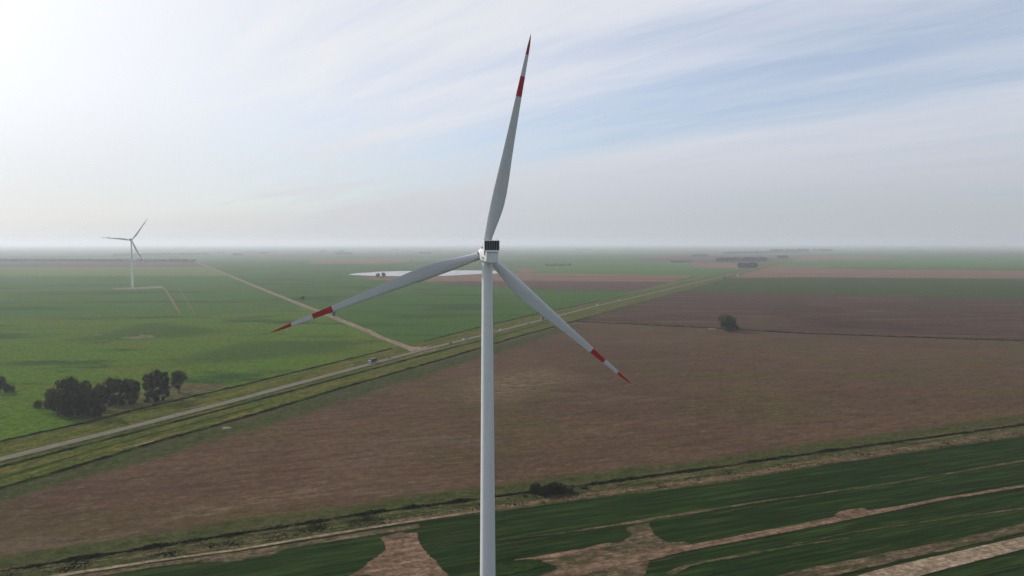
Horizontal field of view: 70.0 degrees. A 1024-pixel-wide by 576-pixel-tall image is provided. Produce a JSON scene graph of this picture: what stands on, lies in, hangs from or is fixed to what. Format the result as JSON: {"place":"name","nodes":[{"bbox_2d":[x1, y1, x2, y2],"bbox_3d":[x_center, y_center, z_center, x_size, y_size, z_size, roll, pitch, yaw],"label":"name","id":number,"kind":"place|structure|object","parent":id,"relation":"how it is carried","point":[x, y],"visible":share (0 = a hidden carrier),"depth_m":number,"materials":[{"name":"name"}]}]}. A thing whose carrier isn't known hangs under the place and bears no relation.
{"place":"outdoors","nodes":[
{"label":"outdoors","id":0,"kind":"place"},
{"bbox_2d":[0,289,85,290],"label":"dirt track","id":1,"kind":"structure","parent":0,"point":[48,289],"depth_m":1735.28,"materials":[{"name":"soil"}]},
{"bbox_2d":[0,262,204,266],"bbox_3d":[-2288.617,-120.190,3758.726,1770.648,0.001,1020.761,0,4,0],"label":"field","id":2,"kind":"structure","parent":0,"point":[147,264],"depth_m":3779.87,"materials":[{"name":"soil"}]},
{"bbox_2d":[26,384,237,422],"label":"grove floor","id":3,"kind":"structure","parent":0,"point":[140,403],"depth_m":501.22,"materials":[{"name":"green plant"}]},
{"bbox_2d":[169,384,226,389],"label":"bare patch","id":4,"kind":"object","parent":3,"relation":"on","point":[188,387],"visible":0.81,"depth_m":560.49,"materials":[{"name":"soil"}]},
{"bbox_2d":[0,405,263,479],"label":"ditch grass","id":5,"kind":"structure","parent":0,"point":[32,468],"depth_m":404.28,"materials":[{"name":"plant"}]},
{"bbox_2d":[113,286,162,288],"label":"turbine pad","id":6,"kind":"object","parent":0,"point":[141,287],"visible":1,"depth_m":1812.92,"materials":[{"name":"soil"}]},
{"bbox_2d":[102,220,146,286],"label":"wind turbine","id":7,"kind":"object","parent":6,"relation":"on","point":[132,280],"visible":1,"depth_m":1813.53,"materials":[{"name":"metal"}]},
{"bbox_2d":[0,276,299,319],"bbox_3d":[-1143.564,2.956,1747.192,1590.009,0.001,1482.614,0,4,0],"label":"field","id":8,"kind":"structure","parent":0,"point":[34,297],"depth_m":1481.34,"materials":[{"name":"plant"}]},
{"bbox_2d":[163,287,180,312],"bbox_3d":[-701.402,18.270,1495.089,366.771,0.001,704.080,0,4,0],"label":"dirt track","id":9,"kind":"structure","parent":0,"point":[172,300],"depth_m":1402.10,"materials":[{"name":"soil"}]},
{"bbox_2d":[0,306,399,439],"bbox_3d":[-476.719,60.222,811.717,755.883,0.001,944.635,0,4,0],"label":"field","id":10,"kind":"structure","parent":0,"point":[32,369],"depth_m":722.37,"materials":[{"name":"plant"}]},
{"bbox_2d":[40,323,246,343],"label":"hollow","id":11,"kind":"object","parent":10,"relation":"in","point":[171,331],"visible":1,"depth_m":889.86,"materials":[{"name":"plant"}]},
{"bbox_2d":[122,335,154,338],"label":"bare patch","id":12,"kind":"object","parent":11,"relation":"on","point":[144,336],"visible":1,"depth_m":851.79,"materials":[{"name":"soil"}]},
{"bbox_2d":[119,338,378,371],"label":"hollow","id":13,"kind":"object","parent":10,"relation":"in","point":[242,352],"visible":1,"depth_m":735.15,"materials":[{"name":"plant"}]},
{"bbox_2d":[211,313,297,320],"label":"hollow","id":14,"kind":"object","parent":10,"relation":"in","point":[253,317],"visible":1,"depth_m":1081.41,"materials":[{"name":"plant"}]},
{"bbox_2d":[52,511,479,575],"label":"dirt track","id":15,"kind":"structure","parent":0,"point":[155,560],"depth_m":263.42,"materials":[{"name":"soil"}]},
{"bbox_2d":[0,321,549,467],"bbox_3d":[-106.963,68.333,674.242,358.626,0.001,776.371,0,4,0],"label":"ditch grass","id":16,"kind":"structure","parent":0,"point":[148,428],"depth_m":469.39,"materials":[{"name":"plant"}]},
{"bbox_2d":[0,325,586,507],"bbox_3d":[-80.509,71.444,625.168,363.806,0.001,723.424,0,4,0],"label":"field margin","id":17,"kind":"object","parent":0,"point":[218,435],"visible":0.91,"depth_m":442.62,"materials":[{"name":"plant"}]},
{"bbox_2d":[0,300,599,441],"bbox_3d":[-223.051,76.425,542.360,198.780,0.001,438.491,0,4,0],"label":"ditch grass","id":18,"kind":"structure","parent":0,"point":[170,402],"depth_m":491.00,"materials":[{"name":"plant"}]},
{"bbox_2d":[199,263,410,349],"bbox_3d":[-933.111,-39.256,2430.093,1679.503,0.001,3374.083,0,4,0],"label":"dirt track","id":19,"kind":"structure","parent":0,"point":[370,332],"depth_m":1093.67,"materials":[{"name":"soil"}]},
{"bbox_2d":[0,290,685,489],"bbox_3d":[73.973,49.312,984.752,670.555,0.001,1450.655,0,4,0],"label":"ditch grass","id":20,"kind":"structure","parent":0,"point":[113,454],"depth_m":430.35,"materials":[{"name":"plant"}]},
{"bbox_2d":[308,259,417,263],"bbox_3d":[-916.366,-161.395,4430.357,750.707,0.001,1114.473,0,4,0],"label":"field","id":21,"kind":"structure","parent":0,"point":[380,261],"depth_m":4397.38,"materials":[{"name":"soil"}]},
{"bbox_2d":[0,249,809,485],"bbox_3d":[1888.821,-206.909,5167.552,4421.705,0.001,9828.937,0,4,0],"label":"verge","id":22,"kind":"structure","parent":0,"point":[61,435],"depth_m":523.27,"materials":[{"name":"green plant"}]},
{"bbox_2d":[0,248,809,460],"bbox_3d":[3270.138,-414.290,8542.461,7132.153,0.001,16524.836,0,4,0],"label":"road","id":23,"kind":"structure","parent":0,"point":[153,420],"depth_m":513.70,"materials":[{"name":"asphalt"}]},
{"bbox_2d":[402,346,438,355],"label":"dirt track","id":24,"kind":"structure","parent":0,"point":[413,348],"depth_m":761.28,"materials":[{"name":"soil"}]},
{"bbox_2d":[348,270,496,275],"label":"water","id":25,"kind":"structure","parent":0,"point":[449,273],"depth_m":2650.50,"materials":[{"name":"liquid"}]},
{"bbox_2d":[352,270,512,276],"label":"shore","id":26,"kind":"structure","parent":0,"point":[398,276],"depth_m":2487.15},
{"bbox_2d":[200,260,699,344],"bbox_3d":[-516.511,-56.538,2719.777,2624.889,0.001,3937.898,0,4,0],"label":"field","id":27,"kind":"structure","parent":0,"point":[416,312],"depth_m":1510.46,"materials":[{"name":"plant"}]},
{"bbox_2d":[0,320,1023,549],"bbox_3d":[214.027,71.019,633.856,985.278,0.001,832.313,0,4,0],"label":"field","id":28,"kind":"structure","parent":0,"point":[662,405],"depth_m":460.85,"materials":[{"name":"soil"}]},
{"bbox_2d":[0,423,1023,571],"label":"weeds","id":29,"kind":"object","parent":28,"relation":"on","point":[160,545],"visible":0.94,"depth_m":307.69,"materials":[{"name":"plant"}]},
{"bbox_2d":[427,361,603,414],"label":"bleached patch","id":30,"kind":"object","parent":28,"relation":"on","point":[531,387],"visible":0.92,"depth_m":556.39,"materials":[{"name":"soil"}]},
{"bbox_2d":[577,321,1023,340],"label":"weeds","id":31,"kind":"object","parent":28,"relation":"on","point":[808,333],"visible":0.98,"depth_m":886.30,"materials":[{"name":"plant"}]},
{"bbox_2d":[0,410,1023,569],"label":"field margin","id":32,"kind":"object","parent":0,"point":[46,553],"visible":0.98,"depth_m":318.07,"materials":[{"name":"plant"}]},
{"bbox_2d":[0,245,1023,523],"bbox_3d":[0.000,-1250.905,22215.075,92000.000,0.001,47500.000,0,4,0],"label":"ground","id":33,"kind":"structure","parent":0,"point":[276,253],"depth_m":9709.31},
{"bbox_2d":[0,376,5,392],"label":"broad tree","id":34,"kind":"object","parent":33,"relation":"on","point":[2,380],"visible":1,"depth_m":535.73,"materials":[{"name":"green plant"}]},
{"bbox_2d":[2,384,10,392],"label":"shrub","id":35,"kind":"object","parent":33,"relation":"on","point":[7,388],"visible":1,"depth_m":537.59,"materials":[{"name":"green plant"}]},
{"bbox_2d":[32,400,43,408],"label":"shrub","id":36,"kind":"object","parent":33,"relation":"on","point":[38,404],"visible":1,"depth_m":485.56,"materials":[{"name":"green plant"}]},
{"bbox_2d":[43,386,65,413],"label":"gum tree","id":37,"kind":"object","parent":33,"relation":"on","point":[52,400],"visible":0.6,"depth_m":467.89,"materials":[{"name":"green plant"}]},
{"bbox_2d":[53,377,70,390],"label":"gum tree","id":38,"kind":"object","parent":33,"relation":"on","point":[62,383],"visible":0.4,"depth_m":485.13,"materials":[{"name":"green plant"}]},
{"bbox_2d":[0,258,133,261],"bbox_3d":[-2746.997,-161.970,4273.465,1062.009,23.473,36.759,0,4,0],"label":"distant wood","id":39,"kind":"object","parent":33,"relation":"on","point":[63,260],"visible":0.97,"depth_m":4263.13,"materials":[{"name":"green plant"}]},
{"bbox_2d":[64,375,78,390],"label":"gum tree","id":40,"kind":"object","parent":33,"relation":"on","point":[72,383],"visible":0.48,"depth_m":488.38,"materials":[{"name":"green plant"}]},
{"bbox_2d":[58,387,86,417],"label":"gum tree","id":41,"kind":"object","parent":33,"relation":"on","point":[71,404],"visible":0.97,"depth_m":457.26,"materials":[{"name":"green plant"}]},
{"bbox_2d":[76,380,91,396],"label":"gum tree","id":42,"kind":"object","parent":33,"relation":"on","point":[84,383],"visible":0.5,"depth_m":486.91,"materials":[{"name":"green plant"}]},
{"bbox_2d":[80,388,105,416],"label":"gum tree","id":43,"kind":"object","parent":33,"relation":"on","point":[94,406],"visible":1,"depth_m":460.44,"materials":[{"name":"green plant"}]},
{"bbox_2d":[94,382,108,402],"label":"gum tree","id":44,"kind":"object","parent":33,"relation":"on","point":[102,388],"visible":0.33,"depth_m":483.33,"materials":[{"name":"green plant"}]},
{"bbox_2d":[102,381,111,404],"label":"gum tree","id":45,"kind":"object","parent":33,"relation":"on","point":[107,400],"visible":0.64,"depth_m":494.05,"materials":[{"name":"green plant"}]},
{"bbox_2d":[104,376,119,404],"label":"gum tree","id":46,"kind":"object","parent":33,"relation":"on","point":[111,383],"visible":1,"depth_m":493.46,"materials":[{"name":"green plant"}]},
{"bbox_2d":[0,267,226,275],"bbox_3d":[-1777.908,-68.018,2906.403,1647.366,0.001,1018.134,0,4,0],"label":"field","id":47,"kind":"structure","parent":33,"relation":"on","point":[104,271],"depth_m":2843.61,"materials":[{"name":"soil"}]},
{"bbox_2d":[112,377,123,401],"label":"gum tree","id":48,"kind":"object","parent":33,"relation":"on","point":[120,382],"visible":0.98,"depth_m":496.68,"materials":[{"name":"green plant"}]},
{"bbox_2d":[120,379,128,402],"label":"gum tree","id":49,"kind":"object","parent":33,"relation":"on","point":[124,385],"visible":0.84,"depth_m":499.05,"materials":[{"name":"green plant"}]},
{"bbox_2d":[123,379,134,401],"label":"gum tree","id":50,"kind":"object","parent":33,"relation":"on","point":[129,389],"visible":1,"depth_m":496.57,"materials":[{"name":"green plant"}]},
{"bbox_2d":[131,380,140,403],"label":"gum tree","id":51,"kind":"object","parent":33,"relation":"on","point":[136,385],"visible":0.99,"depth_m":499.31,"materials":[{"name":"green plant"}]},
{"bbox_2d":[140,373,151,401],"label":"gum tree","id":52,"kind":"object","parent":33,"relation":"on","point":[146,386],"visible":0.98,"depth_m":503.96,"materials":[{"name":"green plant"}]},
{"bbox_2d":[148,370,157,401],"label":"gum tree","id":53,"kind":"object","parent":33,"relation":"on","point":[153,381],"visible":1,"depth_m":504.00,"materials":[{"name":"green plant"}]},
{"bbox_2d":[154,369,164,398],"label":"gum tree","id":54,"kind":"object","parent":33,"relation":"on","point":[159,375],"visible":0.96,"depth_m":509.53,"materials":[{"name":"green plant"}]},
{"bbox_2d":[112,253,208,255],"bbox_3d":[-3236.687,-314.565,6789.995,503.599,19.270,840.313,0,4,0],"label":"distant wood","id":55,"kind":"object","parent":33,"relation":"on","point":[159,254],"visible":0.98,"depth_m":6776.51,"materials":[{"name":"green plant"}]},
{"bbox_2d":[134,259,195,261],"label":"distant wood","id":56,"kind":"object","parent":33,"relation":"on","point":[164,260],"visible":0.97,"depth_m":4227.81,"materials":[{"name":"green plant"}]},
{"bbox_2d":[161,372,170,397],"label":"gum tree","id":57,"kind":"object","parent":33,"relation":"on","point":[166,387],"visible":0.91,"depth_m":515.00,"materials":[{"name":"green plant"}]},
{"bbox_2d":[170,370,187,392],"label":"broad tree","id":58,"kind":"object","parent":33,"relation":"on","point":[180,377],"visible":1,"depth_m":534.38,"materials":[{"name":"green plant"}]},
{"bbox_2d":[271,35,629,575],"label":"wind turbine","id":59,"kind":"object","parent":33,"relation":"on","point":[486,254],"visible":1,"depth_m":226.81,"materials":[{"name":"metal"}]},
{"bbox_2d":[528,481,540,493],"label":"shrub","id":60,"kind":"object","parent":33,"relation":"on","point":[535,487],"visible":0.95,"depth_m":320.57,"materials":[{"name":"green plant"}]},
{"bbox_2d":[537,485,552,496],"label":"shrub","id":61,"kind":"object","parent":33,"relation":"on","point":[543,490],"visible":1,"depth_m":316.88,"materials":[{"name":"green plant"}]},
{"bbox_2d":[546,482,556,493],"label":"shrub","id":62,"kind":"object","parent":33,"relation":"on","point":[553,485],"visible":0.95,"depth_m":318.98,"materials":[{"name":"green plant"}]},
{"bbox_2d":[552,481,566,494],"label":"shrub","id":63,"kind":"object","parent":33,"relation":"on","point":[560,489],"visible":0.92,"depth_m":319.22,"materials":[{"name":"green plant"}]},
{"bbox_2d":[565,485,574,493],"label":"shrub","id":64,"kind":"object","parent":33,"relation":"on","point":[569,488],"visible":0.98,"depth_m":320.92,"materials":[{"name":"green plant"}]},
{"bbox_2d":[691,254,707,256],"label":"distant wood","id":65,"kind":"object","parent":33,"relation":"on","point":[700,255],"visible":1,"depth_m":5923.09,"materials":[{"name":"green plant"}]},
{"bbox_2d":[715,313,736,331],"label":"broad tree","id":66,"kind":"object","parent":33,"relation":"on","point":[727,323],"visible":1,"depth_m":906.90,"materials":[{"name":"green plant"}]},
{"bbox_2d":[716,257,767,261],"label":"distant wood","id":67,"kind":"object","parent":33,"relation":"on","point":[747,259],"visible":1,"depth_m":4372.84,"materials":[{"name":"green plant"}]},
{"bbox_2d":[737,262,757,267],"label":"distant wood","id":68,"kind":"object","parent":33,"relation":"on","point":[747,265],"visible":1,"depth_m":3265.39,"materials":[{"name":"green plant"}]},
{"bbox_2d":[723,250,808,253],"bbox_3d":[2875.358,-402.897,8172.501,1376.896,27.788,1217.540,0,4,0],"label":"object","id":69,"kind":"object","parent":33,"relation":"on","point":[738,252],"visible":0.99,"depth_m":8106.95,"materials":[{"name":"green plant"}]},
{"bbox_2d":[777,255,788,258],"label":"distant wood","id":70,"kind":"object","parent":33,"relation":"on","point":[782,256],"visible":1,"depth_m":5189.37,"materials":[{"name":"green plant"}]},
{"bbox_2d":[769,248,808,251],"bbox_3d":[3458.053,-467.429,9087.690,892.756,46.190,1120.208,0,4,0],"label":"distant wood","id":71,"kind":"object","parent":33,"relation":"on","point":[807,249],"visible":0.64,"depth_m":8993.92,"materials":[{"name":"green plant"}]},
{"bbox_2d":[812,249,832,251],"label":"distant wood","id":72,"kind":"object","parent":33,"relation":"on","point":[829,250],"visible":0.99,"depth_m":9718.41,"materials":[{"name":"green plant"}]},
{"bbox_2d":[788,246,876,246],"bbox_3d":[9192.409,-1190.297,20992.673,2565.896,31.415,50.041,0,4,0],"label":"distant wood","id":73,"kind":"object","parent":33,"relation":"on","point":[832,246],"visible":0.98,"depth_m":20980.93,"materials":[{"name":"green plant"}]},
{"bbox_2d":[0,426,1023,575],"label":"weedy strip","id":74,"kind":"object","parent":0,"point":[111,560],"visible":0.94,"depth_m":301.32,"materials":[{"name":"plant"}]},
{"bbox_2d":[0,430,1023,575],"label":"weeds","id":75,"kind":"object","parent":74,"relation":"on","point":[231,544],"visible":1,"depth_m":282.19,"materials":[{"name":"plant"}]},
{"bbox_2d":[0,0,1023,244],"label":"sky","id":76,"kind":"structure","parent":0,"point":[204,122],"materials":[{"name":"white"}]},
{"bbox_2d":[355,274,689,284],"bbox_3d":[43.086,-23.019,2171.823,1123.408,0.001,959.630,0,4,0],"label":"field","id":77,"kind":"structure","parent":0,"point":[576,277],"depth_m":2346.01,"materials":[{"name":"soil"}]},
{"bbox_2d":[516,268,539,272],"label":"field","id":78,"kind":"structure","parent":0,"point":[522,270],"depth_m":2944.99,"materials":[{"name":"soil"}]},
{"bbox_2d":[425,292,637,341],"bbox_3d":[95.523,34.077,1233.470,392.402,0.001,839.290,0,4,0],"label":"ditch grass","id":79,"kind":"structure","parent":0,"point":[523,317],"depth_m":1030.60,"materials":[{"name":"plant"}]},
{"bbox_2d":[67,436,1023,575],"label":"crop field","id":80,"kind":"structure","parent":0,"point":[451,545],"depth_m":284.35,"materials":[{"name":"plant"}]},
{"bbox_2d":[199,549,284,562],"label":"bare patch","id":81,"kind":"object","parent":80,"relation":"on","point":[245,557],"visible":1,"depth_m":256.11,"materials":[{"name":"soil"}]},
{"bbox_2d":[74,524,420,575],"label":"bare patch","id":82,"kind":"object","parent":80,"relation":"on","point":[352,535],"visible":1,"depth_m":261.87,"materials":[{"name":"soil"}]},
{"bbox_2d":[349,532,448,575],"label":"bare patch","id":83,"kind":"object","parent":80,"relation":"on","point":[404,554],"visible":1,"depth_m":251.99,"materials":[{"name":"beige soil"}]},
{"bbox_2d":[495,561,544,575],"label":"crop patch","id":84,"kind":"object","parent":80,"relation":"on","point":[506,568],"visible":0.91,"depth_m":247.85,"materials":[{"name":"plant"}]},
{"bbox_2d":[529,523,688,575],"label":"bare patch","id":85,"kind":"object","parent":80,"relation":"on","point":[642,538],"visible":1,"depth_m":258.48,"materials":[{"name":"soil"}]},
{"bbox_2d":[515,543,611,559],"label":"bare patch","id":86,"kind":"object","parent":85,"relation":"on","point":[578,551],"visible":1,"depth_m":259.15,"materials":[{"name":"brown soil"}]},
{"bbox_2d":[666,538,846,575],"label":"bare patch","id":87,"kind":"object","parent":80,"relation":"on","point":[672,572],"visible":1,"depth_m":255.00,"materials":[{"name":"soil"}]},
{"bbox_2d":[498,460,1023,539],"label":"bare patch","id":88,"kind":"object","parent":80,"relation":"on","point":[658,518],"visible":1,"depth_m":306.74,"materials":[{"name":"soil"}]},
{"bbox_2d":[541,485,1023,575],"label":"bare patch","id":89,"kind":"object","parent":80,"relation":"on","point":[584,569],"visible":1,"depth_m":268.65,"materials":[{"name":"soil"}]},
{"bbox_2d":[835,508,867,515],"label":"bare patch","id":90,"kind":"object","parent":80,"relation":"on","point":[846,512],"visible":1,"depth_m":298.75,"materials":[{"name":"brown soil"}]},
{"bbox_2d":[778,524,1023,575],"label":"bare patch","id":91,"kind":"object","parent":80,"relation":"on","point":[837,568],"visible":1,"depth_m":256.64,"materials":[{"name":"soil"}]},
{"bbox_2d":[794,508,1023,543],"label":"bare patch","id":92,"kind":"object","parent":80,"relation":"on","point":[920,522],"visible":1,"depth_m":287.99,"materials":[{"name":"soil"}]},
{"bbox_2d":[435,281,667,290],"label":"field","id":93,"kind":"structure","parent":0,"point":[607,285],"depth_m":1947.56,"materials":[{"name":"plant"}]},
{"bbox_2d":[499,254,671,264],"bbox_3d":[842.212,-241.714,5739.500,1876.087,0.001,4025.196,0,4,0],"label":"field","id":94,"kind":"structure","parent":0,"point":[577,259],"depth_m":4932.10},
{"bbox_2d":[516,262,742,275],"bbox_3d":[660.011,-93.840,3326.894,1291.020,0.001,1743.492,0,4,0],"label":"field","id":95,"kind":"structure","parent":0,"point":[636,268],"depth_m":3058.24,"materials":[{"name":"plant"}]},
{"bbox_2d":[688,348,701,374],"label":"path","id":96,"kind":"structure","parent":0,"point":[697,358],"depth_m":670.16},
{"bbox_2d":[383,430,1023,522],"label":"tan strip","id":97,"kind":"object","parent":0,"point":[739,474],"visible":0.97,"depth_m":345.30,"materials":[{"name":"soil"}]},
{"bbox_2d":[633,255,778,263],"bbox_3d":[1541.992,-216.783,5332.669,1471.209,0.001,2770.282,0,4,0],"label":"field","id":98,"kind":"structure","parent":0,"point":[710,259],"depth_m":5254.65,"materials":[{"name":"soil"}]},
{"bbox_2d":[687,263,737,267],"bbox_3d":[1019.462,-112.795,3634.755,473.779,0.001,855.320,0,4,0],"label":"field","id":99,"kind":"structure","parent":0,"point":[714,265],"depth_m":3603.80,"materials":[{"name":"soil"}]},
{"bbox_2d":[718,356,727,388],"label":"path","id":100,"kind":"structure","parent":0,"point":[720,380],"depth_m":616.13,"materials":[{"name":"soil"}]},
{"bbox_2d":[723,332,730,355],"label":"path","id":101,"kind":"structure","parent":0,"point":[726,352],"depth_m":792.45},
{"bbox_2d":[749,345,760,388],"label":"path","id":102,"kind":"structure","parent":0,"point":[753,365],"depth_m":651.08,"materials":[{"name":"soil"}]},
{"bbox_2d":[767,266,824,267],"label":"field","id":103,"kind":"structure","parent":0,"point":[792,267],"depth_m":3308.21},
{"bbox_2d":[589,322,1012,340],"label":"boundary strip","id":104,"kind":"object","parent":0,"point":[804,333],"visible":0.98,"depth_m":879.01,"materials":[{"name":"plant"}]},
{"bbox_2d":[582,292,1023,339],"bbox_3d":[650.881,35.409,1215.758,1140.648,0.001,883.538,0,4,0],"label":"field","id":105,"kind":"structure","parent":0,"point":[973,318],"depth_m":1127.04,"materials":[{"name":"soil"}]},
{"bbox_2d":[792,256,900,260],"bbox_3d":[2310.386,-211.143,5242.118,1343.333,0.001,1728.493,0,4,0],"label":"field","id":106,"kind":"structure","parent":0,"point":[813,258],"depth_m":5259.06,"materials":[{"name":"plant"}]},
{"bbox_2d":[682,277,1023,298],"bbox_3d":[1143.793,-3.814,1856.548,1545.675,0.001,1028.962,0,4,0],"label":"field","id":107,"kind":"structure","parent":0,"point":[968,288],"depth_m":1856.49,"materials":[{"name":"soil"}]},
{"bbox_2d":[764,268,971,269],"bbox_3d":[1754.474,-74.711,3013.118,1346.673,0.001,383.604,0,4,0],"label":"boundary strip","id":108,"kind":"object","parent":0,"point":[843,268],"visible":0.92,"depth_m":3176.35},
{"bbox_2d":[731,269,1023,278],"bbox_3d":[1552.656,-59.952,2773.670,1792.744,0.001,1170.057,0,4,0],"label":"field","id":109,"kind":"structure","parent":0,"point":[914,273],"depth_m":2654.32,"materials":[{"name":"soil"}]},
{"bbox_2d":[771,258,1023,268],"bbox_3d":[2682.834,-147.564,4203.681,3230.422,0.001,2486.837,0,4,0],"label":"field","id":110,"kind":"structure","parent":0,"point":[968,263],"depth_m":3962.03,"materials":[{"name":"plant"}]},
{"bbox_2d":[805,252,1023,258],"bbox_3d":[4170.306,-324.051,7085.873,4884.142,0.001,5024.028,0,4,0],"label":"field","id":111,"kind":"structure","parent":0,"point":[909,255],"depth_m":6545.26,"materials":[{"name":"plant"}]},
{"bbox_2d":[859,536,1023,575],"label":"dirt track","id":112,"kind":"structure","parent":0,"point":[932,564],"depth_m":252.55,"materials":[{"name":"soil"}]},
{"bbox_2d":[926,252,1023,254],"bbox_3d":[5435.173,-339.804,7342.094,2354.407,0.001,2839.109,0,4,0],"label":"field","id":113,"kind":"structure","parent":0,"point":[980,253],"depth_m":7812.40,"materials":[{"name":"soil"}]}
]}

